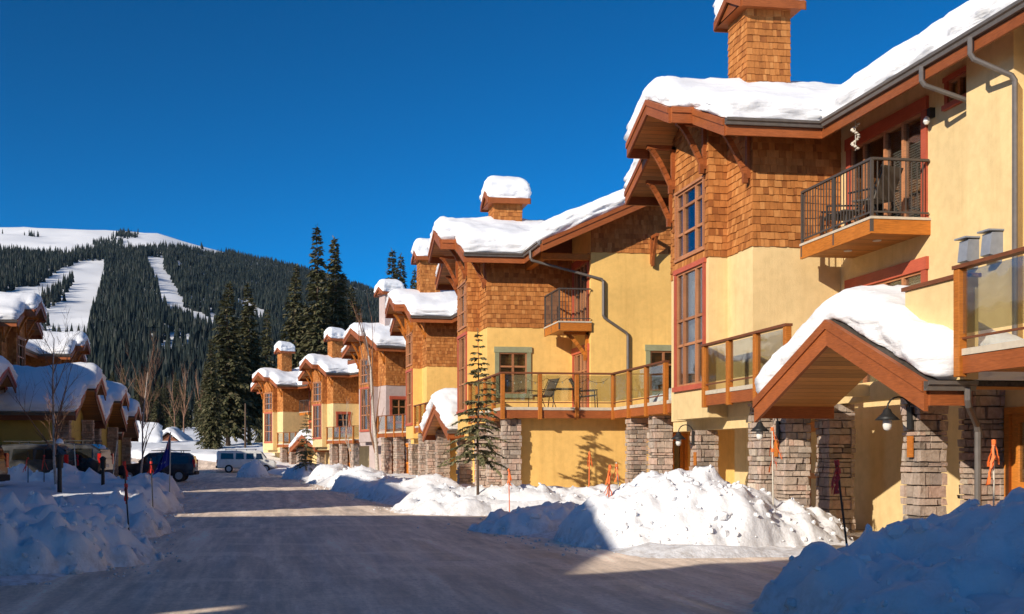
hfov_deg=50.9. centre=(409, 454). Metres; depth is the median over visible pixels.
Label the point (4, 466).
parked car
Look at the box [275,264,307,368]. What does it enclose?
spruce
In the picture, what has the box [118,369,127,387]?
conifer
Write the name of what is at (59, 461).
path light
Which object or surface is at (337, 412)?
window
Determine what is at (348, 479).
snow bank
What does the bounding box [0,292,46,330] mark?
roof snow
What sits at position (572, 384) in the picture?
outdoor chair
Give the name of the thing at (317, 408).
window
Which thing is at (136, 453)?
snow bank
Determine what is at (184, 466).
parked car
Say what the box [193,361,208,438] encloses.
spruce
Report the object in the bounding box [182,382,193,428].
conifer
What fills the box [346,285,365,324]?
spruce
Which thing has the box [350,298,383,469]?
bare tree
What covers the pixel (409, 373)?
window
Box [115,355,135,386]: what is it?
bare tree
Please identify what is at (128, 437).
garage
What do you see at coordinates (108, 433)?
garage
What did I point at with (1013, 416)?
door
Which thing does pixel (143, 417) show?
bare tree
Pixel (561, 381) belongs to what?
string lights
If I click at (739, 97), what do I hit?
roof snow
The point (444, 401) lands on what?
porch snow
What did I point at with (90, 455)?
parked car
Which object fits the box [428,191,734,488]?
house
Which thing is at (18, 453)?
parked car
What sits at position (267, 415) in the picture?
window
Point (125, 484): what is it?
marker stake
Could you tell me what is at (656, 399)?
deck snow
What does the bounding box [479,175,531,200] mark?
chimney snow
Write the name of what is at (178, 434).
snow
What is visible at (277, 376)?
roof snow
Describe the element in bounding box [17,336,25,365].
window
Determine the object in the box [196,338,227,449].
spruce
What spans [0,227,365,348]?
hills
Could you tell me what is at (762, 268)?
house
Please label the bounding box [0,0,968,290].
sky
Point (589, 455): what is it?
marker stake
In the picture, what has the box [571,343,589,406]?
door
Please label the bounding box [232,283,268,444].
spruce
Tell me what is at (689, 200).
window
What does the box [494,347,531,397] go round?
window
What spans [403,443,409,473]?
door
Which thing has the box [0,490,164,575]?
snow bank
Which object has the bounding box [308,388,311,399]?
window
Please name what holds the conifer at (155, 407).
on the ground
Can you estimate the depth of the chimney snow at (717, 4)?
25.48 m
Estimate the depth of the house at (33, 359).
72.41 m
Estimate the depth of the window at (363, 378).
71.24 m
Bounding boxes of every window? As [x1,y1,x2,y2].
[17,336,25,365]
[264,392,271,410]
[264,412,272,442]
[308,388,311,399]
[312,404,321,438]
[313,381,320,401]
[336,411,350,432]
[359,386,370,431]
[360,358,370,384]
[389,396,405,423]
[405,368,412,425]
[406,332,412,366]
[456,331,466,413]
[457,280,466,331]
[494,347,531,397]
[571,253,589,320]
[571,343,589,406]
[645,345,670,394]
[672,257,706,391]
[674,175,705,262]
[844,96,928,224]
[844,256,928,382]
[941,66,965,111]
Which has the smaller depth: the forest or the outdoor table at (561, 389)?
the outdoor table at (561, 389)
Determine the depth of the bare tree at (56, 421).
42.18 m
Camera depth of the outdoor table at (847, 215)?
21.32 m
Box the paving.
[802,529,875,548]
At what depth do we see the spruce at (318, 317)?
159.50 m
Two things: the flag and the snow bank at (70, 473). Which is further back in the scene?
the snow bank at (70, 473)
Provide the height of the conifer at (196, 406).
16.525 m
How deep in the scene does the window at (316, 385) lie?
90.79 m
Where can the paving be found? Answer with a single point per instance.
(856, 534)
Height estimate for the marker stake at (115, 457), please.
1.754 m
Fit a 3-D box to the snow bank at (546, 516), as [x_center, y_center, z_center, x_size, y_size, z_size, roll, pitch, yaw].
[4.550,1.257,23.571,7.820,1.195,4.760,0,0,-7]
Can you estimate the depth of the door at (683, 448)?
33.20 m
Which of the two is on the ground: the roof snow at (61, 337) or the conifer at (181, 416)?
the conifer at (181, 416)
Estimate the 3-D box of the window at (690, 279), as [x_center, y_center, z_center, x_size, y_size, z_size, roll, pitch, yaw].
[6.647,-3.010,25.221,0.175,2.970,1.930,0,0,-7]
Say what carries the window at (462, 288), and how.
in the house at (588, 299)
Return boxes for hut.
[162,433,178,440]
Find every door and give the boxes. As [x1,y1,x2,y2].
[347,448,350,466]
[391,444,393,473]
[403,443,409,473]
[670,434,687,470]
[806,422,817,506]
[1004,406,1023,496]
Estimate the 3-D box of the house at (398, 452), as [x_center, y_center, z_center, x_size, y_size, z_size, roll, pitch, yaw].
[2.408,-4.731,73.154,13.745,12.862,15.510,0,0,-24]
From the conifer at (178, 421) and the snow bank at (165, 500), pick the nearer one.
the snow bank at (165, 500)
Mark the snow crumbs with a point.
(371, 500)
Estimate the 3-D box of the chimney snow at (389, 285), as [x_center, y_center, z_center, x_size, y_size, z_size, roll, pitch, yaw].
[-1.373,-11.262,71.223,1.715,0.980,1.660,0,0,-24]
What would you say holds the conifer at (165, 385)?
on the ground
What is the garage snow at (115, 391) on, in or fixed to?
on the garage at (108, 433)
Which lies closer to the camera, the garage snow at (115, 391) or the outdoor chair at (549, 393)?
the outdoor chair at (549, 393)
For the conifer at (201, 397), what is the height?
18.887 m
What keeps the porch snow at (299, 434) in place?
on the house at (286, 408)
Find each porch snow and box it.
[288,429,316,447]
[419,388,457,430]
[755,284,1023,392]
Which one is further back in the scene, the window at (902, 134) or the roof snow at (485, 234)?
the roof snow at (485, 234)
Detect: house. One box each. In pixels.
[0,302,46,365]
[25,339,90,366]
[250,347,328,464]
[298,334,368,467]
[341,287,418,474]
[385,251,475,483]
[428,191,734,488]
[624,0,1023,532]
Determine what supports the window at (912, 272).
in the house at (762, 268)
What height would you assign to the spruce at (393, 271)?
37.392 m
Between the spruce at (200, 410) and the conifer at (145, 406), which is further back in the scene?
the conifer at (145, 406)
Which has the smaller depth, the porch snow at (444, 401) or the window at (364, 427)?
the porch snow at (444, 401)
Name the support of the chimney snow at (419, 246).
on the house at (431, 355)
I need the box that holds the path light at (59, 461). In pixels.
[55,438,63,492]
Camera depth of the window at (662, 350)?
35.97 m
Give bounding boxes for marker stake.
[23,452,28,482]
[42,449,47,481]
[113,441,117,473]
[122,461,129,530]
[147,459,153,505]
[507,468,511,511]
[587,451,592,486]
[604,464,611,496]
[612,462,618,488]
[768,427,782,505]
[831,460,847,543]
[986,439,999,505]
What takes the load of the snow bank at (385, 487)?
on the ground
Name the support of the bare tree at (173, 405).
on the ground
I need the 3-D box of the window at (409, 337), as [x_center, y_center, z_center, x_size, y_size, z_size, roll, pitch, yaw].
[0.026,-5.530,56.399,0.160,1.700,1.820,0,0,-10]
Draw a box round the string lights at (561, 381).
[506,378,605,384]
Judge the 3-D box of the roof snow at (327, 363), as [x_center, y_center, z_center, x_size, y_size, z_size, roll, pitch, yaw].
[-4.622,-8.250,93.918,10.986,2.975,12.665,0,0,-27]
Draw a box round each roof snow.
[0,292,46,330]
[26,331,90,360]
[250,367,301,386]
[298,353,358,375]
[341,323,405,359]
[385,288,456,326]
[427,188,624,275]
[623,0,1015,188]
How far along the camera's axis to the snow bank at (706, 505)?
18.35 m
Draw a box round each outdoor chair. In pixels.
[528,378,559,406]
[569,378,597,406]
[821,189,875,234]
[848,164,902,224]
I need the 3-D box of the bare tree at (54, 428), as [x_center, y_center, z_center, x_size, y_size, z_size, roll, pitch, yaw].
[-10.225,-1.817,30.208,2.604,6.243,2.929,0,0,-7]
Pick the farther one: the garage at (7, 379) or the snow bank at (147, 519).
the garage at (7, 379)
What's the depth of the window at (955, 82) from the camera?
19.32 m
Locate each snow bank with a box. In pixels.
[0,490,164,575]
[8,463,185,498]
[24,490,175,537]
[41,474,184,512]
[131,447,176,458]
[236,460,269,477]
[281,462,321,479]
[305,463,347,483]
[323,464,391,491]
[354,473,463,501]
[390,482,619,515]
[467,501,578,535]
[548,464,853,549]
[749,487,1023,613]
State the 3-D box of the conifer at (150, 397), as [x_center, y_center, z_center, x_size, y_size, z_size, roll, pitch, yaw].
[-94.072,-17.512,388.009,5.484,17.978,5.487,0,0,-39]
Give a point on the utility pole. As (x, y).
(245, 428)
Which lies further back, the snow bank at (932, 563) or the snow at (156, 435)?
the snow at (156, 435)
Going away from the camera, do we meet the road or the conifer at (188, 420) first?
the road
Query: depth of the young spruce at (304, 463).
69.80 m
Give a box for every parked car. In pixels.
[0,441,78,472]
[0,447,9,481]
[42,440,114,473]
[118,450,198,481]
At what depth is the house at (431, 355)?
54.30 m
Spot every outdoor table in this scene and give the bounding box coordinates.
[546,388,581,406]
[836,209,864,228]
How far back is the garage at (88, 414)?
45.88 m
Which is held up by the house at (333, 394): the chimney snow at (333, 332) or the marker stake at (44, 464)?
the chimney snow at (333, 332)
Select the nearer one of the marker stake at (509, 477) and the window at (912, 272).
the window at (912, 272)
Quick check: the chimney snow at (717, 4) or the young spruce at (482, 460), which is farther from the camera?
the young spruce at (482, 460)
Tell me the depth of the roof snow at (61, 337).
72.81 m
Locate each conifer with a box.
[109,372,115,381]
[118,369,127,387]
[133,375,145,421]
[142,386,152,421]
[148,384,154,419]
[150,376,164,422]
[156,391,166,429]
[160,387,169,426]
[162,377,170,427]
[165,372,182,430]
[176,380,187,428]
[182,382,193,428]
[192,390,198,426]
[193,369,205,423]
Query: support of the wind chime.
hanging from the house at (762, 268)
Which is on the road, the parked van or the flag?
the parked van
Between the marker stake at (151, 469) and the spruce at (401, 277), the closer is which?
the marker stake at (151, 469)
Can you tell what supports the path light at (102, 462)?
on the ground
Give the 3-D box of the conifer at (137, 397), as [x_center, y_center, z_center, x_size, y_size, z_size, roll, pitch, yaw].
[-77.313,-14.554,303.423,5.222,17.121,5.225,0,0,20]
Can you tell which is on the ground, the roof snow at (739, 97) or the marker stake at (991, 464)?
the marker stake at (991, 464)
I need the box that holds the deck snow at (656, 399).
[649,388,670,402]
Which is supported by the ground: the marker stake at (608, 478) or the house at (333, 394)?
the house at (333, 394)
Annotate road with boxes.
[0,458,789,613]
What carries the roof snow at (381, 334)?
on the house at (398, 452)
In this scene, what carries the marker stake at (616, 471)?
on the snow bank at (706, 505)
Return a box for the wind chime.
[850,121,859,150]
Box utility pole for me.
[244,403,245,447]
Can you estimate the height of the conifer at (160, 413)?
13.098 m
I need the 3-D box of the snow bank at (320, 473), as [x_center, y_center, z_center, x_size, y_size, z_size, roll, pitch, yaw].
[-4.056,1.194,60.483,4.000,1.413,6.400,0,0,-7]
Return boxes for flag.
[153,432,170,491]
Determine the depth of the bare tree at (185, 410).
202.23 m
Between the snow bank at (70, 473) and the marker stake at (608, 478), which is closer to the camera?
the marker stake at (608, 478)
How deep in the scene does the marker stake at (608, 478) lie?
19.48 m
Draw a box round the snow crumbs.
[36,481,614,584]
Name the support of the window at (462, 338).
in the house at (588, 299)
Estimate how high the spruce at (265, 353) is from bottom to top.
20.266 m
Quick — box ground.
[0,427,1023,613]
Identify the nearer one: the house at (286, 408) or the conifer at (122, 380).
the house at (286, 408)
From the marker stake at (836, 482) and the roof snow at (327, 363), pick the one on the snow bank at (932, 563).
the marker stake at (836, 482)
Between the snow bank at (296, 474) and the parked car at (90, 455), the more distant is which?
the snow bank at (296, 474)
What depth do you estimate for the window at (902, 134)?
21.10 m
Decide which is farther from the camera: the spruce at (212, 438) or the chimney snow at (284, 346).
the spruce at (212, 438)
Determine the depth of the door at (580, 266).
37.03 m
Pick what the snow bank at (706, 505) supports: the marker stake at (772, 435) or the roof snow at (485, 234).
the marker stake at (772, 435)
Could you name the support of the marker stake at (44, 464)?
on the ground
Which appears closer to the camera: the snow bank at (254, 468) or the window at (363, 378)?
the window at (363, 378)
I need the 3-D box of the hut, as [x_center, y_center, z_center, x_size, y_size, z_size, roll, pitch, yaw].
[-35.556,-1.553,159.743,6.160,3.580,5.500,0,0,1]
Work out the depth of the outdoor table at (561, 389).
33.68 m
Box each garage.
[0,367,16,392]
[0,378,106,444]
[93,390,129,476]
[117,407,141,478]
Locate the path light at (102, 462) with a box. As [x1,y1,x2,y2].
[99,445,105,484]
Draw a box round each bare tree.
[6,280,89,484]
[43,393,83,451]
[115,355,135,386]
[128,331,164,472]
[139,369,155,419]
[166,375,179,426]
[179,356,191,432]
[194,370,203,406]
[342,402,351,467]
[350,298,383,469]
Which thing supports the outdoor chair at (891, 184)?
on the house at (762, 268)
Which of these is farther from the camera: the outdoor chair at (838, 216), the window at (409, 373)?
the window at (409, 373)
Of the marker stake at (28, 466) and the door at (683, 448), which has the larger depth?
the marker stake at (28, 466)
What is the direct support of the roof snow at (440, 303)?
on the house at (431, 355)
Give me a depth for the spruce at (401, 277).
204.73 m
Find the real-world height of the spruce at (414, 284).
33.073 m
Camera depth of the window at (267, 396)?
103.02 m
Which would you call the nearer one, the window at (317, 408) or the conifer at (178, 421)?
the window at (317, 408)
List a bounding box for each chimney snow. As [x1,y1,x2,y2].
[274,341,294,351]
[324,327,344,337]
[374,279,404,292]
[411,238,429,258]
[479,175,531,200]
[712,0,722,20]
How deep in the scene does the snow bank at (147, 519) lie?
21.45 m
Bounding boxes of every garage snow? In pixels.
[0,355,17,387]
[0,362,108,414]
[100,380,130,423]
[118,398,142,433]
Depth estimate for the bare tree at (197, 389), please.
211.68 m
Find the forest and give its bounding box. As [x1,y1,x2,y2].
[0,227,378,426]
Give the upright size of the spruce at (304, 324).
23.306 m
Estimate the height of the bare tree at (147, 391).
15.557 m
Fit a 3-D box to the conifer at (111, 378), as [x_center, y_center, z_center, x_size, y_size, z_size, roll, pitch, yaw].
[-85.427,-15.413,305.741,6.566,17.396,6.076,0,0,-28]
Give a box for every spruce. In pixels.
[192,281,261,445]
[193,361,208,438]
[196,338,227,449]
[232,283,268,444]
[251,309,276,442]
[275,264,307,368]
[292,412,319,470]
[297,224,332,361]
[297,302,309,358]
[315,235,352,351]
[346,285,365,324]
[385,248,398,279]
[396,253,408,288]
[410,267,416,289]
[436,328,507,494]
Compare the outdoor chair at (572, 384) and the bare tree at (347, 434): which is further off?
the bare tree at (347, 434)
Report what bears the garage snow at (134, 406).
on the garage at (128, 437)
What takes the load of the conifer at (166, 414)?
on the ground
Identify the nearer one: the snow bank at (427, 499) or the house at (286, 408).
the snow bank at (427, 499)
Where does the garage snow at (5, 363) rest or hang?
on the garage at (7, 379)
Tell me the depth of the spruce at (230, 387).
129.29 m
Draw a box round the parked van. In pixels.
[216,449,276,472]
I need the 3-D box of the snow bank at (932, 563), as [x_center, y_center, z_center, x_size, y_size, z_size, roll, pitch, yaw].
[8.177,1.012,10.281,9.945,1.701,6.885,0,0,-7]
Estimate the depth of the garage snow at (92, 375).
46.61 m
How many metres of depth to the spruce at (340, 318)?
164.30 m
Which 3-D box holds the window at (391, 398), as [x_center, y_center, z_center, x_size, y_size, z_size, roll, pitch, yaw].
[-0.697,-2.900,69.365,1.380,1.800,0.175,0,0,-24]

